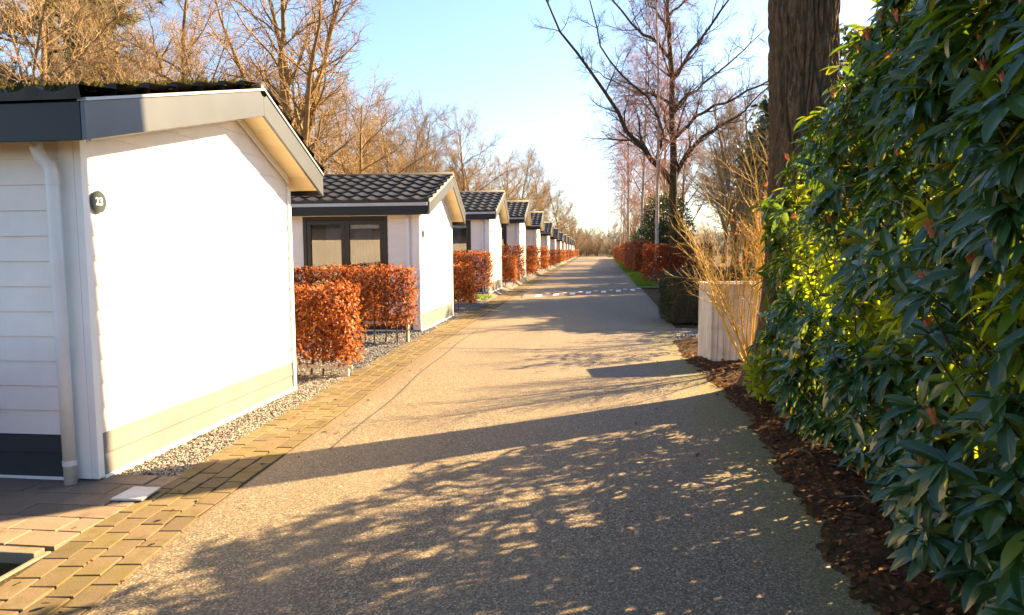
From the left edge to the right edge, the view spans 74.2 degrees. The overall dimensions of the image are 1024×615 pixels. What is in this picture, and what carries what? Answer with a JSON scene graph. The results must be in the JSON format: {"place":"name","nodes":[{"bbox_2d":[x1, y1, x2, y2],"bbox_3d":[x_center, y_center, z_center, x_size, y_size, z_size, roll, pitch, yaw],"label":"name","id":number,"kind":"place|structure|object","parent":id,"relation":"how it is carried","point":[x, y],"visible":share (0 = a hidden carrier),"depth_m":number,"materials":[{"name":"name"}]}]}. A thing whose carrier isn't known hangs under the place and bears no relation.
{"place":"outdoors","nodes":[
{"label":"outdoors","id":0,"kind":"place"},
{"bbox_2d":[0,474,179,550],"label":"paving","id":1,"kind":"structure","parent":0,"point":[48,514],"depth_m":4.23,"materials":[{"name":"concrete"}]},
{"bbox_2d":[111,486,160,500],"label":"path slab","id":2,"kind":"structure","parent":1,"relation":"on","point":[136,493],"depth_m":4.39,"materials":[{"name":"concrete"}]},
{"bbox_2d":[117,368,362,481],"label":"gravel","id":3,"kind":"structure","parent":0,"point":[322,382],"depth_m":6.03,"materials":[{"name":"beige gravel"}]},
{"bbox_2d":[0,251,854,575],"bbox_3d":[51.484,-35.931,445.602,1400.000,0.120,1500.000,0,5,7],"label":"ground","id":4,"kind":"structure","parent":0,"point":[650,293],"depth_m":24.84,"materials":[{"name":"soil"}]},
{"bbox_2d":[0,546,50,580],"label":"kerb","id":5,"kind":"structure","parent":4,"relation":"on","point":[18,555],"depth_m":3.57,"materials":[{"name":"concrete"}]},
{"bbox_2d":[0,0,166,85],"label":"bare tree","id":6,"kind":"object","parent":4,"relation":"on","point":[11,81],"visible":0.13,"depth_m":24.16,"materials":[{"name":"plant"}]},
{"bbox_2d":[55,0,137,83],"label":"pine tree","id":7,"kind":"object","parent":4,"relation":"on","point":[125,52],"visible":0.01,"depth_m":32.59,"materials":[{"name":"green plant"}]},
{"bbox_2d":[1,4,203,82],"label":"bare tree","id":8,"kind":"object","parent":4,"relation":"on","point":[100,60],"visible":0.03,"depth_m":34.72,"materials":[{"name":"brown plant"}]},
{"bbox_2d":[1,0,222,83],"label":"bare tree","id":9,"kind":"object","parent":4,"relation":"on","point":[105,78],"visible":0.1,"depth_m":27.25,"materials":[{"name":"brown plant"}]},
{"bbox_2d":[0,0,249,86],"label":"bare tree","id":10,"kind":"object","parent":4,"relation":"on","point":[43,67],"visible":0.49,"depth_m":19.93,"materials":[{"name":"brown plant"}]},
{"bbox_2d":[57,0,317,89],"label":"bare tree","id":11,"kind":"object","parent":4,"relation":"on","point":[182,32],"visible":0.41,"depth_m":24.62,"materials":[{"name":"brown plant"}]},
{"bbox_2d":[130,17,247,79],"bbox_3d":[-16.863,-8.348,36.714,9.419,14.031,10.233,-3,5,-28],"label":"bare tree","id":12,"kind":"object","parent":4,"relation":"on","point":[176,55],"visible":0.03,"depth_m":35.86,"materials":[{"name":"brown plant"}]},
{"bbox_2d":[91,0,380,173],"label":"bare tree","id":13,"kind":"object","parent":4,"relation":"on","point":[307,118],"visible":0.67,"depth_m":23.55,"materials":[{"name":"brown plant"}]},
{"bbox_2d":[0,256,579,614],"bbox_3d":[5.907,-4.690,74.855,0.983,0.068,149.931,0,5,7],"label":"brick edging","id":14,"kind":"object","parent":4,"relation":"on","point":[61,576],"visible":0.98,"depth_m":4.26,"materials":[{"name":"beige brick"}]},
{"bbox_2d":[263,52,368,172],"bbox_3d":[-11.520,-7.840,38.839,7.390,12.525,8.820,0,5,0],"label":"bare tree","id":15,"kind":"object","parent":4,"relation":"on","point":[335,125],"visible":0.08,"depth_m":37.84,"materials":[{"name":"brown plant"}]},
{"bbox_2d":[280,80,359,173],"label":"bare tree","id":16,"kind":"object","parent":4,"relation":"on","point":[330,117],"visible":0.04,"depth_m":48.02,"materials":[{"name":"brown plant"}]},
{"bbox_2d":[294,277,374,376],"bbox_3d":[-3.243,0.276,8.784,3.036,1.322,0.768,0,5,7],"label":"beech hedge","id":17,"kind":"object","parent":4,"relation":"on","point":[339,331],"visible":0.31,"depth_m":8.52,"materials":[{"name":"orange plant"}]},
{"bbox_2d":[301,61,421,173],"bbox_3d":[-9.472,-7.810,40.057,8.968,12.297,8.254,-1,5,-8],"label":"bare tree","id":18,"kind":"object","parent":4,"relation":"on","point":[368,155],"visible":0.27,"depth_m":39.32,"materials":[{"name":"brown plant"}]},
{"bbox_2d":[327,94,395,172],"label":"bare tree","id":19,"kind":"object","parent":4,"relation":"on","point":[367,127],"visible":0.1,"depth_m":57.29,"materials":[{"name":"brown plant"}]},
{"bbox_2d":[293,262,434,342],"bbox_3d":[-2.809,-0.067,11.959,3.017,1.470,0.671,0,5,7],"label":"beech hedge","id":20,"kind":"object","parent":4,"relation":"on","point":[367,302],"visible":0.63,"depth_m":11.79,"materials":[{"name":"orange plant"}]},
{"bbox_2d":[310,55,452,173],"bbox_3d":[-6.774,-6.251,31.442,7.217,10.502,7.036,2,5,23],"label":"bare tree","id":21,"kind":"object","parent":4,"relation":"on","point":[356,167],"visible":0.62,"depth_m":31.73,"materials":[{"name":"brown plant"}]},
{"bbox_2d":[347,103,420,172],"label":"bare tree","id":22,"kind":"object","parent":4,"relation":"on","point":[385,136],"visible":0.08,"depth_m":56.25,"materials":[{"name":"brown plant"}]},
{"bbox_2d":[336,83,442,173],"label":"bare tree","id":23,"kind":"object","parent":4,"relation":"on","point":[388,152],"visible":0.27,"depth_m":47.24,"materials":[{"name":"brown plant"}]},
{"bbox_2d":[367,109,464,172],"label":"bare tree","id":24,"kind":"object","parent":4,"relation":"on","point":[438,166],"visible":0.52,"depth_m":46.69,"materials":[{"name":"brown plant"}]},
{"bbox_2d":[374,82,478,190],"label":"bare tree","id":25,"kind":"object","parent":4,"relation":"on","point":[413,116],"visible":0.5,"depth_m":54.12,"materials":[{"name":"brown plant"}]},
{"bbox_2d":[420,95,524,200],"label":"bare tree","id":26,"kind":"object","parent":4,"relation":"on","point":[469,160],"visible":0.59,"depth_m":65.44,"materials":[{"name":"brown plant"}]},
{"bbox_2d":[126,257,836,476],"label":"gravel surface","id":27,"kind":"object","parent":4,"relation":"on","point":[529,277],"visible":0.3,"depth_m":12.47,"materials":[{"name":"grey gravel"}]},
{"bbox_2d":[0,77,323,485],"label":"chalet","id":28,"kind":"object","parent":27,"relation":"on","point":[147,311],"visible":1,"depth_m":5.07,"materials":[{"name":"white paint"}]},
{"bbox_2d":[291,172,465,331],"bbox_3d":[-5.723,-1.319,15.336,8.815,3.398,3.870,0,5,7],"label":"chalet","id":29,"kind":"object","parent":27,"relation":"on","point":[397,219],"visible":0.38,"depth_m":13.60,"materials":[{"name":"white paint"}]},
{"bbox_2d":[302,216,389,329],"bbox_3d":[-3.301,-0.691,13.613,1.740,2.255,0.235,0,5,7],"label":"window","id":30,"kind":"structure","parent":29,"relation":"in","point":[338,228],"depth_m":13.53,"materials":[{"name":"grey glass"}]},
{"bbox_2d":[453,260,483,310],"bbox_3d":[-2.222,-0.569,17.788,3.036,1.343,0.768,0,5,7],"label":"beech hedge","id":31,"kind":"object","parent":27,"relation":"on","point":[460,280],"visible":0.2,"depth_m":17.51,"materials":[{"name":"orange plant"}]},
{"bbox_2d":[453,249,504,298],"bbox_3d":[-1.741,-1.084,21.892,3.017,1.618,0.671,0,5,7],"label":"beech hedge","id":32,"kind":"object","parent":27,"relation":"on","point":[481,269],"visible":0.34,"depth_m":21.67,"materials":[{"name":"orange plant"}]},
{"bbox_2d":[452,190,509,292],"bbox_3d":[-4.685,-2.456,25.263,8.815,3.738,3.870,0,5,7],"label":"chalet","id":33,"kind":"object","parent":27,"relation":"on","point":[487,215],"visible":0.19,"depth_m":23.56,"materials":[{"name":"paint"}]},
{"bbox_2d":[452,220,470,288],"bbox_3d":[-2.263,-1.778,23.543,1.740,2.480,0.235,0,5,7],"label":"window","id":34,"kind":"structure","parent":33,"relation":"in","point":[456,228],"depth_m":23.46,"materials":[{"name":"glass"}]},
{"bbox_2d":[296,301,714,372],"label":"gravel","id":35,"kind":"structure","parent":27,"relation":"on","point":[390,339],"depth_m":11.84,"materials":[{"name":"grey gravel"}]},
{"bbox_2d":[502,253,517,285],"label":"beech hedge","id":36,"kind":"object","parent":27,"relation":"on","point":[510,270],"visible":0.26,"depth_m":27.43,"materials":[{"name":"orange plant"}]},
{"bbox_2d":[502,243,524,280],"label":"beech hedge","id":37,"kind":"object","parent":27,"relation":"on","point":[506,248],"visible":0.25,"depth_m":31.66,"materials":[{"name":"orange plant"}]},
{"bbox_2d":[501,200,531,278],"bbox_3d":[-3.531,-3.521,35.242,8.815,4.010,3.870,0,5,7],"label":"chalet","id":38,"kind":"object","parent":27,"relation":"on","point":[514,230],"visible":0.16,"depth_m":33.34,"materials":[{"name":"paint"}]},
{"bbox_2d":[501,225,506,274],"bbox_3d":[-1.117,-2.798,33.458,1.740,2.661,0.097,0,5,7],"label":"window","id":39,"kind":"structure","parent":38,"relation":"in","point":[504,228],"depth_m":33.26,"materials":[{"name":"glass"}]},
{"bbox_2d":[526,244,537,275],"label":"beech hedge","id":40,"kind":"object","parent":27,"relation":"on","point":[532,262],"visible":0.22,"depth_m":37.46,"materials":[{"name":"orange plant"}]},
{"bbox_2d":[526,246,540,272],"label":"beech hedge","id":41,"kind":"object","parent":27,"relation":"on","point":[538,256],"visible":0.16,"depth_m":42.20,"materials":[{"name":"orange plant"}]},
{"bbox_2d":[526,212,544,271],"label":"chalet","id":42,"kind":"object","parent":27,"relation":"on","point":[535,229],"visible":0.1,"depth_m":43.76,"materials":[{"name":"paint"}]},
{"bbox_2d":[540,246,548,268],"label":"beech hedge","id":43,"kind":"object","parent":27,"relation":"on","point":[543,257],"visible":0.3,"depth_m":47.93,"materials":[{"name":"orange plant"}]},
{"bbox_2d":[540,222,552,267],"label":"chalet","id":44,"kind":"object","parent":27,"relation":"on","point":[546,234],"visible":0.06,"depth_m":55.14,"materials":[{"name":"paint"}]},
{"bbox_2d":[550,228,558,264],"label":"chalet","id":45,"kind":"object","parent":27,"relation":"on","point":[554,238],"visible":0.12,"depth_m":66.21,"materials":[{"name":"paint"}]},
{"bbox_2d":[556,232,563,262],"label":"chalet","id":46,"kind":"object","parent":27,"relation":"on","point":[560,240],"visible":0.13,"depth_m":78.10,"materials":[{"name":"paint"}]},
{"bbox_2d":[726,183,767,280],"bbox_3d":[4.627,-0.935,11.662,1.827,3.071,1.524,-2,5,-23],"label":"young beech","id":47,"kind":"object","parent":27,"relation":"on","point":[736,233],"visible":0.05,"depth_m":11.90,"materials":[{"name":"brown plant"}]},
{"bbox_2d":[438,127,531,208],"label":"bare tree","id":48,"kind":"object","parent":4,"relation":"on","point":[468,189],"visible":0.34,"depth_m":78.03,"materials":[{"name":"brown plant"}]},
{"bbox_2d":[488,143,558,221],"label":"bare tree","id":49,"kind":"object","parent":4,"relation":"on","point":[508,181],"visible":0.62,"depth_m":91.50,"materials":[{"name":"brown plant"}]},
{"bbox_2d":[489,137,557,218],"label":"bare tree","id":50,"kind":"object","parent":4,"relation":"on","point":[533,158],"visible":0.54,"depth_m":106.56,"materials":[{"name":"brown plant"}]},
{"bbox_2d":[519,168,571,227],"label":"bare tree","id":51,"kind":"object","parent":4,"relation":"on","point":[543,178],"visible":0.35,"depth_m":147.99,"materials":[{"name":"brown plant"}]},
{"bbox_2d":[510,155,583,239],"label":"bare tree","id":52,"kind":"object","parent":4,"relation":"on","point":[546,197],"visible":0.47,"depth_m":127.34,"materials":[{"name":"brown plant"}]},
{"bbox_2d":[537,178,581,237],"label":"bare tree","id":53,"kind":"object","parent":4,"relation":"on","point":[557,206],"visible":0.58,"depth_m":163.86,"materials":[{"name":"brown plant"}]},
{"bbox_2d":[554,200,597,241],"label":"bare tree","id":54,"kind":"object","parent":4,"relation":"on","point":[571,221],"visible":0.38,"depth_m":182.31,"materials":[{"name":"brown plant"}]},
{"bbox_2d":[564,219,588,249],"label":"bare tree","id":55,"kind":"object","parent":4,"relation":"on","point":[579,236],"visible":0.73,"depth_m":175.87,"materials":[{"name":"brown plant"}]},
{"bbox_2d":[574,236,591,253],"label":"bare shrub","id":56,"kind":"object","parent":4,"relation":"on","point":[582,249],"visible":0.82,"depth_m":175.63,"materials":[{"name":"brown plant"}]},
{"bbox_2d":[581,233,604,255],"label":"bare shrub","id":57,"kind":"object","parent":4,"relation":"on","point":[596,249],"visible":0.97,"depth_m":177.40,"materials":[{"name":"brown plant"}]},
{"bbox_2d":[601,232,617,255],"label":"bare shrub","id":58,"kind":"object","parent":4,"relation":"on","point":[607,249],"visible":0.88,"depth_m":179.47,"materials":[{"name":"brown plant"}]},
{"bbox_2d":[602,221,622,255],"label":"bare tree","id":59,"kind":"object","parent":4,"relation":"on","point":[612,231],"visible":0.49,"depth_m":194.54,"materials":[{"name":"brown plant"}]},
{"bbox_2d":[582,87,654,240],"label":"birch tree","id":60,"kind":"object","parent":4,"relation":"on","point":[632,194],"visible":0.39,"depth_m":90.21,"materials":[{"name":"brown plant"}]},
{"bbox_2d":[602,160,639,244],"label":"birch tree","id":61,"kind":"object","parent":4,"relation":"on","point":[611,216],"visible":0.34,"depth_m":132.88,"materials":[{"name":"brown plant"}]},
{"bbox_2d":[603,125,642,241],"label":"birch tree","id":62,"kind":"object","parent":4,"relation":"on","point":[624,210],"visible":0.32,"depth_m":109.53,"materials":[{"name":"brown plant"}]},
{"bbox_2d":[621,241,628,264],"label":"beech hedge","id":63,"kind":"object","parent":4,"relation":"on","point":[623,253],"visible":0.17,"depth_m":67.66,"materials":[{"name":"orange plant"}]},
{"bbox_2d":[613,187,648,241],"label":"bare tree","id":64,"kind":"object","parent":4,"relation":"on","point":[635,228],"visible":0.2,"depth_m":145.95,"materials":[{"name":"brown plant"}]},
{"bbox_2d":[611,184,653,237],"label":"bare tree","id":65,"kind":"object","parent":4,"relation":"on","point":[633,217],"visible":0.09,"depth_m":124.81,"materials":[{"name":"brown plant"}]},
{"bbox_2d":[610,258,659,287],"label":"verge","id":66,"kind":"structure","parent":4,"relation":"on","point":[656,286],"depth_m":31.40,"materials":[{"name":"green plant"}]},
{"bbox_2d":[594,41,655,240],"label":"birch tree","id":67,"kind":"object","parent":66,"relation":"on","point":[627,199],"visible":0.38,"depth_m":71.69,"materials":[{"name":"brown plant"}]},
{"bbox_2d":[586,0,740,279],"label":"birch tree","id":68,"kind":"object","parent":66,"relation":"on","point":[659,164],"visible":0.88,"depth_m":33.61,"materials":[{"name":"brown plant"}]},
{"bbox_2d":[624,239,650,273],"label":"beech hedge","id":69,"kind":"object","parent":4,"relation":"on","point":[634,257],"visible":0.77,"depth_m":47.16,"materials":[{"name":"orange plant"}]},
{"bbox_2d":[526,0,767,271],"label":"bare oak","id":70,"kind":"object","parent":4,"relation":"on","point":[671,176],"visible":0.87,"depth_m":34.05,"materials":[{"name":"brown plant"}]},
{"bbox_2d":[590,0,718,245],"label":"birch tree","id":71,"kind":"object","parent":4,"relation":"on","point":[643,160],"visible":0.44,"depth_m":57.39,"materials":[{"name":"brown plant"}]},
{"bbox_2d":[568,222,751,255],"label":"wood","id":72,"kind":"object","parent":4,"relation":"on","point":[719,245],"visible":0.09,"depth_m":194.33,"materials":[{"name":"brown plant"}]},
{"bbox_2d":[620,68,699,216],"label":"birch tree","id":73,"kind":"object","parent":4,"relation":"on","point":[656,150],"visible":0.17,"depth_m":83.48,"materials":[{"name":"brown plant"}]},
{"bbox_2d":[614,16,707,261],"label":"birch tree","id":74,"kind":"object","parent":4,"relation":"on","point":[665,165],"visible":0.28,"depth_m":63.84,"materials":[{"name":"brown plant"}]},
{"bbox_2d":[624,157,698,235],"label":"bare tree","id":75,"kind":"object","parent":4,"relation":"on","point":[639,201],"visible":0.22,"depth_m":101.39,"materials":[{"name":"brown plant"}]},
{"bbox_2d":[635,190,696,270],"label":"holly bush","id":76,"kind":"object","parent":4,"relation":"on","point":[649,234],"visible":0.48,"depth_m":50.14,"materials":[{"name":"green plant"}]},
{"bbox_2d":[633,120,717,260],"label":"bare tree","id":77,"kind":"object","parent":4,"relation":"on","point":[682,190],"visible":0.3,"depth_m":71.84,"materials":[{"name":"brown plant"}]},
{"bbox_2d":[641,242,714,282],"bbox_3d":[7.899,-2.107,32.305,3.425,2.063,1.350,0,5,7],"label":"beech hedge","id":78,"kind":"object","parent":4,"relation":"on","point":[650,259],"visible":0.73,"depth_m":32.02,"materials":[{"name":"red plant"}]},
{"bbox_2d":[655,161,705,237],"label":"bare tree","id":79,"kind":"object","parent":4,"relation":"on","point":[685,197],"visible":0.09,"depth_m":113.42,"materials":[{"name":"brown plant"}]},
{"bbox_2d":[698,223,716,250],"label":"bare tree","id":80,"kind":"object","parent":4,"relation":"on","point":[705,235],"visible":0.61,"depth_m":179.25,"materials":[{"name":"brown plant"}]},
{"bbox_2d":[658,268,761,323],"bbox_3d":[5.124,-0.290,15.409,3.473,1.188,2.268,0,5,7],"label":"box hedge","id":81,"kind":"object","parent":4,"relation":"on","point":[679,305],"visible":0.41,"depth_m":14.66,"materials":[{"name":"green plant"}]},
{"bbox_2d":[680,128,739,262],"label":"bare tree","id":82,"kind":"object","parent":4,"relation":"on","point":[726,242],"visible":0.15,"depth_m":80.86,"materials":[{"name":"brown plant"}]},
{"bbox_2d":[668,119,761,268],"bbox_3d":[7.208,-3.450,22.974,3.212,6.179,3.213,4,7,44],"label":"young tree","id":83,"kind":"object","parent":4,"relation":"on","point":[733,225],"visible":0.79,"depth_m":22.79,"materials":[{"name":"brown plant"}]},
{"bbox_2d":[682,90,759,267],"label":"bare tree","id":84,"kind":"object","parent":4,"relation":"on","point":[751,264],"visible":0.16,"depth_m":59.80,"materials":[{"name":"brown plant"}]},
{"bbox_2d":[677,80,767,269],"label":"bare tree","id":85,"kind":"object","parent":4,"relation":"on","point":[726,116],"visible":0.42,"depth_m":42.34,"materials":[{"name":"brown plant"}]},
{"bbox_2d":[686,53,768,270],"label":"bare tree","id":86,"kind":"object","parent":4,"relation":"on","point":[737,139],"visible":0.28,"depth_m":49.84,"materials":[{"name":"brown plant"}]},
{"bbox_2d":[708,111,768,268],"bbox_3d":[9.942,-4.275,26.118,3.780,7.270,3.779,-2,5,-15],"label":"young tree","id":87,"kind":"object","parent":4,"relation":"on","point":[745,187],"visible":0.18,"depth_m":26.37,"materials":[{"name":"brown plant"}]},
{"bbox_2d":[732,112,760,264],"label":"evergreen laurel","id":88,"kind":"object","parent":4,"relation":"on","point":[754,115],"depth_m":51.36,"materials":[{"name":"green plant"}]},
{"bbox_2d":[727,94,768,266],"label":"evergreen laurel","id":89,"kind":"object","parent":4,"relation":"on","point":[753,132],"visible":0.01,"depth_m":41.80,"materials":[{"name":"green plant"}]},
{"bbox_2d":[727,58,844,255],"bbox_3d":[7.386,-3.298,17.790,3.044,6.740,3.020,3,6,32],"label":"young tree","id":90,"kind":"object","parent":4,"relation":"on","point":[756,172],"visible":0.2,"depth_m":17.90,"materials":[{"name":"brown plant"}]},
{"bbox_2d":[735,0,840,393],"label":"furrowed tree","id":91,"kind":"object","parent":4,"relation":"on","point":[803,39],"visible":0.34,"depth_m":7.03,"materials":[{"name":"brown plant"}]},
{"bbox_2d":[737,70,845,246],"bbox_3d":[14.981,-6.307,32.836,7.737,10.766,7.992,0,5,7],"label":"evergreen laurel","id":92,"kind":"object","parent":4,"relation":"on","point":[752,163],"depth_m":32.51,"materials":[{"name":"green plant"}]},
{"bbox_2d":[745,23,874,265],"bbox_3d":[12.319,-5.167,24.432,7.535,9.912,7.338,-4,6,-35],"label":"evergreen laurel","id":93,"kind":"object","parent":4,"relation":"on","point":[764,103],"visible":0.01,"depth_m":24.42,"materials":[{"name":"green plant"}]},
{"bbox_2d":[673,337,984,614],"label":"mulch bed","id":94,"kind":"object","parent":4,"relation":"on","point":[870,547],"visible":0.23,"depth_m":4.06,"materials":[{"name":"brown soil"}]},
{"bbox_2d":[14,319,840,612],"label":"fallen leaves","id":95,"kind":"object","parent":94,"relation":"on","point":[91,560],"visible":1,"depth_m":5.21,"materials":[{"name":"brown plant"}]},
{"bbox_2d":[698,281,761,360],"bbox_3d":[3.223,0.188,9.712,0.960,1.105,0.625,0,5,-1],"label":"board screen","id":96,"kind":"object","parent":94,"relation":"on","point":[715,343],"visible":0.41,"depth_m":9.44,"materials":[{"name":"grey wood"}]},
{"bbox_2d":[662,118,848,364],"bbox_3d":[3.210,-0.813,8.523,3.154,3.318,2.490,-5,6,-42],"label":"yellow stemmed shrub","id":97,"kind":"object","parent":94,"relation":"on","point":[736,329],"visible":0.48,"depth_m":8.71,"materials":[{"name":"plant"}]},
{"bbox_2d":[739,340,819,403],"bbox_3d":[2.686,0.617,6.706,0.863,0.779,0.644,0,5,7],"label":"laurel bush","id":98,"kind":"object","parent":94,"relation":"on","point":[753,370],"visible":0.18,"depth_m":6.67,"materials":[{"name":"green plant"}]},
{"bbox_2d":[725,369,956,593],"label":"twig litter","id":99,"kind":"object","parent":94,"relation":"on","point":[863,495],"visible":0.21,"depth_m":4.82,"materials":[{"name":"brown wood"}]},
{"bbox_2d":[742,0,1023,614],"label":"rhododendron hedge","id":100,"kind":"object","parent":94,"relation":"on","point":[912,402],"visible":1,"depth_m":3.07,"materials":[{"name":"green plant"}]},
{"bbox_2d":[0,0,880,250],"label":"sky","id":101,"kind":"structure","parent":0,"point":[525,86],"materials":[{"name":"blue"}]},
{"bbox_2d":[83,256,880,614],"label":"road","id":102,"kind":"structure","parent":0,"point":[461,478],"depth_m":4.32,"materials":[{"name":"grey asphalt"}]},
{"bbox_2d":[330,329,665,447],"bbox_3d":[0.583,0.797,9.566,4.089,0.001,8.540,0,5,7],"label":"road seam","id":103,"kind":"object","parent":102,"relation":"on","point":[439,358],"visible":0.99,"depth_m":9.41,"materials":[{"name":"grey concrete"}]},
{"bbox_2d":[521,285,639,298],"bbox_3d":[2.948,-0.697,26.757,9.336,0.082,3.180,-4,6,-39],"label":"speed table","id":104,"kind":"object","parent":102,"relation":"on","point":[607,289],"visible":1,"depth_m":25.78,"materials":[{"name":"concrete"}]},
{"bbox_2d":[535,288,640,296],"bbox_3d":[3.079,-0.695,26.687,7.901,0.046,2.559,-4,6,-39],"label":"speed table marking","id":105,"kind":"object","parent":104,"relation":"on","point":[586,292],"visible":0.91,"depth_m":25.12,"materials":[{"name":"paint"}]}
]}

